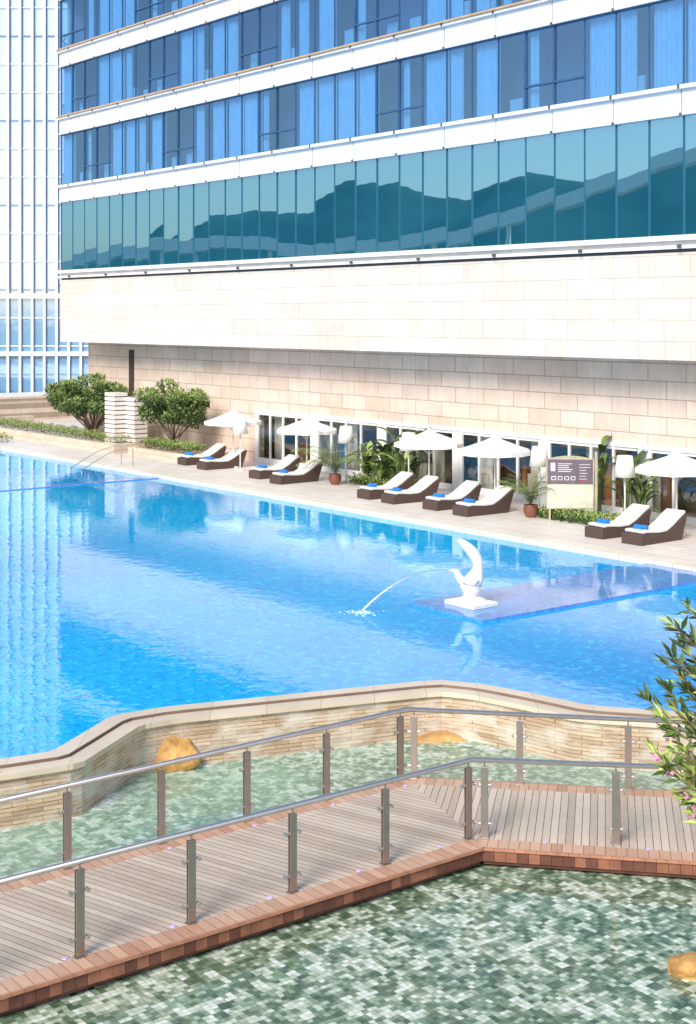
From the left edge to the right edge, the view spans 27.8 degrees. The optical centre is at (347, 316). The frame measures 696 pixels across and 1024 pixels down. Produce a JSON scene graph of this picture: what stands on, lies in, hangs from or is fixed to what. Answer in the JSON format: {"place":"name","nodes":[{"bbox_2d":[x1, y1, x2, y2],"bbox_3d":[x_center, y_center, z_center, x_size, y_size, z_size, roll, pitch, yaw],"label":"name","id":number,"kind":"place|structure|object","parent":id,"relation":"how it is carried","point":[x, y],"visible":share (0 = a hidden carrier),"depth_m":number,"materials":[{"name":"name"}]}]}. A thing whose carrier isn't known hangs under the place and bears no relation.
{"place":"outdoors","nodes":[
{"label":"outdoors","id":0,"kind":"place"},
{"bbox_2d":[0,395,87,423],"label":"garden wall","id":1,"kind":"structure","parent":0,"point":[28,408],"depth_m":86.18,"materials":[{"name":"stone"}]},
{"bbox_2d":[0,740,688,877],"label":"pond water","id":2,"kind":"structure","parent":0,"point":[198,797],"depth_m":21.92,"materials":[{"name":"liquid"}]},
{"bbox_2d":[1,742,654,831],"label":"weir foam","id":3,"kind":"object","parent":2,"relation":"on","point":[109,801],"visible":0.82,"depth_m":22.70,"materials":[{"name":"white"}]},
{"bbox_2d":[417,730,467,742],"bbox_3d":[1.588,7.322,24.338,0.992,0.297,0.546,0,0,0],"label":"rock","id":4,"kind":"object","parent":2,"relation":"in","point":[441,736],"visible":0.66,"depth_m":24.18,"materials":[{"name":"orange stone"}]},
{"bbox_2d":[0,451,695,758],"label":"pool water","id":5,"kind":"structure","parent":0,"point":[116,598],"depth_m":30.96,"materials":[{"name":"blue liquid"}]},
{"bbox_2d":[0,477,158,490],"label":"pool divider wall","id":6,"kind":"structure","parent":5,"relation":"in","point":[72,484],"depth_m":54.65,"materials":[{"name":"tile"}]},
{"bbox_2d":[339,610,383,615],"bbox_3d":[0.324,6.488,30.893,1.024,0.018,0.781,0,0,-37],"label":"splash foam","id":7,"kind":"object","parent":5,"relation":"on","point":[364,612],"visible":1,"depth_m":30.92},
{"bbox_2d":[410,563,695,622],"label":"fountain platform","id":8,"kind":"structure","parent":5,"relation":"in","point":[523,599],"depth_m":33.02,"materials":[{"name":"tile"}]},
{"bbox_2d":[445,539,497,609],"bbox_3d":[2.757,5.700,31.496,0.769,1.480,0.960,0,0,-38],"label":"fountain statue","id":9,"kind":"object","parent":8,"relation":"on","point":[471,582],"visible":1,"depth_m":31.36,"materials":[{"name":"white stone"}]},
{"bbox_2d":[360,569,449,611],"bbox_3d":[1.255,6.094,31.229,2.103,0.913,0.106,0,0,-16],"label":"fountain water jet","id":10,"kind":"object","parent":9,"relation":"attached to","point":[370,602],"visible":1,"depth_m":31.14,"materials":[{"name":"white liquid"}]},
{"bbox_2d":[0,861,695,1023],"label":"pond water","id":11,"kind":"structure","parent":0,"point":[482,943],"depth_m":15.85,"materials":[{"name":"liquid"}]},
{"bbox_2d":[154,736,200,771],"bbox_3d":[-2.819,7.129,22.866,0.869,0.765,0.717,0,0,0],"label":"rock","id":12,"kind":"object","parent":11,"relation":"in","point":[172,747],"visible":0.54,"depth_m":22.61,"materials":[{"name":"stone"}]},
{"bbox_2d":[0,680,695,829],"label":"infinity edge wall","id":13,"kind":"structure","parent":11,"relation":"in","point":[122,741],"depth_m":23.13,"materials":[{"name":"stone"}]},
{"bbox_2d":[635,597,695,823],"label":"oleander tree","id":14,"kind":"object","parent":11,"relation":"on","point":[688,775],"visible":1,"depth_m":12.39,"materials":[{"name":"green plant"}]},
{"bbox_2d":[667,951,695,979],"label":"rock","id":15,"kind":"object","parent":11,"relation":"in","point":[682,966],"visible":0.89,"depth_m":15.54,"materials":[{"name":"stone"}]},
{"bbox_2d":[0,777,695,1015],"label":"boardwalk","id":16,"kind":"structure","parent":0,"point":[135,913],"depth_m":18.15,"materials":[{"name":"brown wood"}]},
{"bbox_2d":[0,757,690,959],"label":"boardwalk railing","id":17,"kind":"object","parent":16,"relation":"on","point":[80,935],"visible":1,"depth_m":17.19,"materials":[{"name":"metal"}]},
{"bbox_2d":[0,707,693,869],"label":"boardwalk railing","id":18,"kind":"object","parent":16,"relation":"on","point":[66,812],"visible":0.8,"depth_m":20.45,"materials":[{"name":"metal"}]},
{"bbox_2d":[0,392,695,563],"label":"pool deck","id":19,"kind":"structure","parent":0,"point":[514,519],"depth_m":48.94,"materials":[{"name":"beige stone"}]},
{"bbox_2d":[0,431,12,442],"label":"hedge","id":20,"kind":"object","parent":19,"relation":"on","point":[2,435],"visible":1,"depth_m":71.36,"materials":[{"name":"green plant"}]},
{"bbox_2d":[0,423,152,453],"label":"stone planter","id":21,"kind":"object","parent":19,"relation":"on","point":[94,444],"visible":0.53,"depth_m":69.99,"materials":[{"name":"beige stone"}]},
{"bbox_2d":[0,416,131,442],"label":"planter hedge","id":22,"kind":"object","parent":21,"relation":"in","point":[56,428],"visible":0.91,"depth_m":71.61,"materials":[{"name":"green plant"}]},
{"bbox_2d":[43,372,130,437],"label":"ornamental tree","id":23,"kind":"object","parent":21,"relation":"in","point":[76,398],"visible":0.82,"depth_m":69.75,"materials":[{"name":"green plant"}]},
{"bbox_2d":[70,444,132,473],"bbox_3d":[-10.389,6.114,59.474,2.444,1.272,1.044,0,0,-38],"label":"pool stair handrail","id":24,"kind":"object","parent":19,"relation":"on","point":[105,455],"visible":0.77,"depth_m":59.56,"materials":[{"name":"metal"}]},
{"bbox_2d":[105,392,127,443],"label":"slatted stone pylon","id":25,"kind":"object","parent":19,"relation":"on","point":[115,412],"visible":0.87,"depth_m":66.82,"materials":[{"name":"white stone"}]},
{"bbox_2d":[125,396,147,443],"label":"slatted stone pylon","id":26,"kind":"object","parent":19,"relation":"on","point":[135,427],"visible":0.66,"depth_m":66.47,"materials":[{"name":"white stone"}]},
{"bbox_2d":[128,445,228,461],"bbox_3d":[-7.545,6.175,63.851,2.600,0.350,5.200,0,0,-38],"label":"stone planter","id":27,"kind":"object","parent":19,"relation":"on","point":[159,453],"visible":0.38,"depth_m":63.55,"materials":[{"name":"beige stone"}]},
{"bbox_2d":[132,377,210,449],"bbox_3d":[-7.971,4.563,64.261,3.247,3.604,5.259,0,0,-38],"label":"ornamental tree","id":28,"kind":"object","parent":27,"relation":"in","point":[189,403],"visible":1,"depth_m":63.51,"materials":[{"name":"green plant"}]},
{"bbox_2d":[136,436,208,453],"bbox_3d":[-7.941,5.786,63.560,1.159,0.639,4.717,0,0,-38],"label":"planter hedge","id":29,"kind":"object","parent":27,"relation":"in","point":[167,443],"visible":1,"depth_m":63.26,"materials":[{"name":"green plant"}]},
{"bbox_2d":[177,443,225,465],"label":"sun lounger","id":30,"kind":"object","parent":19,"relation":"on","point":[216,450],"visible":0.94,"depth_m":60.71,"materials":[{"name":"fabric"}]},
{"bbox_2d":[197,447,246,469],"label":"sun lounger","id":31,"kind":"object","parent":19,"relation":"on","point":[228,460],"visible":1,"depth_m":58.92,"materials":[{"name":"fabric"}]},
{"bbox_2d":[204,407,261,467],"bbox_3d":[-4.843,5.075,59.356,2.332,2.550,2.332,0,0,-32],"label":"parasol","id":32,"kind":"object","parent":19,"relation":"on","point":[226,419],"visible":0.9,"depth_m":58.83,"materials":[{"name":"white fabric"}]},
{"bbox_2d":[232,418,247,470],"bbox_3d":[-4.450,5.265,58.169,0.660,2.170,0.660,0,0,0],"label":"garden floor lamp","id":33,"kind":"object","parent":19,"relation":"on","point":[240,426],"visible":1,"depth_m":57.96,"materials":[{"name":"white fabric"}]},
{"bbox_2d":[249,454,299,478],"bbox_3d":[-2.905,5.944,55.890,2.046,0.813,0.720,0,0,-40],"label":"sun lounger","id":34,"kind":"object","parent":19,"relation":"on","point":[289,462],"visible":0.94,"depth_m":55.75,"materials":[{"name":"fabric"}]},
{"bbox_2d":[269,459,322,484],"bbox_3d":[-1.983,5.944,54.147,2.046,0.813,0.720,0,0,-39],"label":"sun lounger","id":35,"kind":"object","parent":19,"relation":"on","point":[309,473],"visible":0.96,"depth_m":53.89,"materials":[{"name":"wicker"}]},
{"bbox_2d":[277,414,336,461],"bbox_3d":[-1.608,5.075,55.060,2.332,2.550,2.332,0,0,-39],"label":"parasol","id":36,"kind":"object","parent":19,"relation":"on","point":[306,426],"visible":0.81,"depth_m":54.43,"materials":[{"name":"white fabric"}]},
{"bbox_2d":[291,432,372,484],"bbox_3d":[-0.521,5.355,53.104,3.365,1.991,3.044,0,0,0],"label":"potted palm","id":37,"kind":"object","parent":19,"relation":"on","point":[334,477],"visible":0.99,"depth_m":53.15,"materials":[{"name":"plant"}]},
{"bbox_2d":[337,426,354,482],"bbox_3d":[-0.075,5.265,53.990,0.660,2.170,0.660,0,0,0],"label":"garden floor lamp","id":38,"kind":"object","parent":19,"relation":"on","point":[346,436],"visible":0.98,"depth_m":53.78,"materials":[{"name":"white fabric"}]},
{"bbox_2d":[0,446,695,571],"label":"deck coping edge","id":39,"kind":"object","parent":19,"relation":"on","point":[564,546],"visible":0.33,"depth_m":44.97,"materials":[{"name":"beige stone"}]},
{"bbox_2d":[357,471,414,499],"bbox_3d":[1.343,5.944,49.705,2.046,0.813,0.720,0,0,-37],"label":"sun lounger","id":40,"kind":"object","parent":19,"relation":"on","point":[403,480],"visible":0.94,"depth_m":49.56,"materials":[{"name":"fabric"}]},
{"bbox_2d":[344,426,431,485],"bbox_3d":[1.517,5.240,52.782,2.790,2.415,4.310,0,0,-38],"label":"tropical plant bed","id":41,"kind":"object","parent":19,"relation":"on","point":[371,464],"visible":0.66,"depth_m":52.49,"materials":[{"name":"green plant"}]},
{"bbox_2d":[88,342,695,460],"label":"stone wall","id":42,"kind":"structure","parent":19,"relation":"on","point":[644,401],"depth_m":52.74,"materials":[{"name":"beige stone"}]},
{"bbox_2d":[67,0,83,181],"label":"end wall and roof","id":43,"kind":"structure","parent":42,"relation":"attached to","point":[78,17],"depth_m":73.48,"materials":[{"name":"blue glass"}]},
{"bbox_2d":[56,0,695,202],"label":"floor bands","id":44,"kind":"object","parent":43,"relation":"attached to","point":[630,107],"visible":1,"depth_m":53.79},
{"bbox_2d":[64,0,695,183],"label":"curtains","id":45,"kind":"object","parent":44,"relation":"attached to","point":[668,43],"visible":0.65,"depth_m":54.94,"materials":[{"name":"blue fabric"}]},
{"bbox_2d":[60,0,695,184],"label":"window frames","id":46,"kind":"structure","parent":43,"relation":"attached to","point":[399,109],"depth_m":57.80,"materials":[{"name":"metal"}]},
{"bbox_2d":[74,0,687,179],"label":"room backs","id":47,"kind":"object","parent":43,"relation":"attached to","point":[569,50],"visible":0.11,"depth_m":55.89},
{"bbox_2d":[129,350,133,396],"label":"wall slot","id":48,"kind":"object","parent":42,"relation":"attached to","point":[131,371],"depth_m":70.51,"materials":[{"name":"metal"}]},
{"bbox_2d":[400,432,417,471],"bbox_3d":[2.196,5.265,50.939,0.660,2.170,0.660,0,0,0],"label":"garden floor lamp","id":49,"kind":"object","parent":19,"relation":"on","point":[405,435],"visible":0.52,"depth_m":50.77,"materials":[{"name":"white fabric"}]},
{"bbox_2d":[381,475,439,504],"bbox_3d":[2.159,5.944,48.495,2.046,0.813,0.720,0,0,-36],"label":"sun lounger","id":50,"kind":"object","parent":19,"relation":"on","point":[420,490],"visible":1,"depth_m":48.23,"materials":[{"name":"fabric"}]},
{"bbox_2d":[394,426,463,474],"bbox_3d":[2.830,5.075,49.230,2.332,2.550,2.332,0,0,-22],"label":"parasol","id":51,"kind":"object","parent":19,"relation":"on","point":[428,439],"visible":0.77,"depth_m":48.59,"materials":[{"name":"white fabric"}]},
{"bbox_2d":[422,480,481,510],"bbox_3d":[3.474,5.944,46.921,2.046,0.813,0.720,0,0,-39],"label":"sun lounger","id":52,"kind":"object","parent":19,"relation":"on","point":[468,489],"visible":0.98,"depth_m":46.62,"materials":[{"name":"fabric"}]},
{"bbox_2d":[255,409,695,524],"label":"french door frames","id":53,"kind":"structure","parent":19,"relation":"on","point":[458,433],"depth_m":51.26,"materials":[{"name":"white metal"}]},
{"bbox_2d":[264,410,695,517],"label":"lobby interior","id":54,"kind":"object","parent":19,"relation":"on","point":[686,494],"visible":0.19,"depth_m":52.83,"materials":[{"name":"brown wood"}]},
{"bbox_2d":[452,485,513,516],"bbox_3d":[4.382,5.944,45.518,2.046,0.813,0.720,0,0,-37],"label":"sun lounger","id":55,"kind":"object","parent":19,"relation":"on","point":[496,500],"visible":0.96,"depth_m":45.32,"materials":[{"name":"wicker"}]},
{"bbox_2d":[459,432,530,487],"bbox_3d":[4.850,5.075,46.495,2.332,2.550,2.332,0,0,8],"label":"parasol","id":56,"kind":"object","parent":19,"relation":"on","point":[494,446],"visible":0.81,"depth_m":45.87,"materials":[{"name":"white fabric"}]},
{"bbox_2d":[497,464,554,517],"bbox_3d":[5.787,5.537,44.676,2.252,1.627,2.203,0,0,0],"label":"potted palm","id":57,"kind":"object","parent":19,"relation":"on","point":[530,510],"visible":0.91,"depth_m":44.49,"materials":[{"name":"plant"}]},
{"bbox_2d":[529,446,547,511],"bbox_3d":[6.186,5.265,45.537,0.660,2.170,0.660,0,0,0],"label":"garden floor lamp","id":58,"kind":"object","parent":19,"relation":"on","point":[539,456],"visible":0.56,"depth_m":45.32,"materials":[{"name":"white fabric"}]},
{"bbox_2d":[546,452,596,519],"bbox_3d":[6.970,5.275,43.895,1.580,2.150,0.083,0,0,4],"label":"pool notice board","id":59,"kind":"object","parent":19,"relation":"on","point":[570,479],"visible":0.99,"depth_m":43.86,"materials":[{"name":"beige wood"}]},
{"bbox_2d":[537,435,664,525],"bbox_3d":[8.351,5.148,43.894,3.248,2.611,4.204,0,0,-38],"label":"tropical plant bed","id":60,"kind":"object","parent":19,"relation":"on","point":[635,490],"visible":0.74,"depth_m":43.86,"materials":[{"name":"green plant"}]},
{"bbox_2d":[585,503,651,539],"bbox_3d":[7.870,5.944,41.006,2.046,0.813,0.720,0,0,-36],"label":"sun lounger","id":61,"kind":"object","parent":19,"relation":"on","point":[631,515],"visible":0.99,"depth_m":40.71,"materials":[{"name":"fabric"}]},
{"bbox_2d":[614,455,635,510],"bbox_3d":[8.360,5.265,42.529,0.660,2.170,0.660,0,0,0],"label":"garden floor lamp","id":62,"kind":"object","parent":19,"relation":"on","point":[624,468],"visible":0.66,"depth_m":42.31,"materials":[{"name":"white fabric"}]},
{"bbox_2d":[622,508,686,545],"bbox_3d":[8.686,5.944,39.897,2.046,0.813,0.720,0,0,-39],"label":"sun lounger","id":63,"kind":"object","parent":19,"relation":"on","point":[667,525],"visible":1,"depth_m":39.72,"materials":[{"name":"wicker"}]},
{"bbox_2d":[635,447,695,535],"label":"parasol","id":64,"kind":"object","parent":19,"relation":"on","point":[676,464],"visible":0.8,"depth_m":40.48,"materials":[{"name":"white fabric"}]},
{"label":"ground","id":65,"kind":"structure","parent":0,"visible":0},
{"bbox_2d":[0,0,87,392],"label":"office tower","id":66,"kind":"structure","parent":65,"relation":"on","point":[36,355],"depth_m":129.94,"materials":[{"name":"white glass"}]},
{"bbox_3d":[4.075,1.240,50.650,1.500,0.080,58.890,0,0,-38],"label":"soffit","id":67,"kind":"object","parent":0,"visible":0},
{"bbox_2d":[60,251,695,360],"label":"stone fascia","id":68,"kind":"structure","parent":67,"relation":"attached to","point":[636,306],"depth_m":50.62,"materials":[{"name":"white stone"}]},
{"bbox_2d":[57,234,695,279],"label":"fascia ledge","id":69,"kind":"object","parent":68,"relation":"on","point":[645,245],"visible":1,"depth_m":50.49,"materials":[{"name":"stone"}]},
{"bbox_2d":[61,115,684,269],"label":"teal mullions","id":70,"kind":"object","parent":69,"relation":"on","point":[377,204],"visible":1,"depth_m":52.69,"materials":[{"name":"teal metal"}]},
{"bbox_2d":[62,114,695,269],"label":"teal glazing","id":71,"kind":"structure","parent":69,"relation":"on","point":[666,176],"depth_m":50.55,"materials":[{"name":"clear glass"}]}
]}

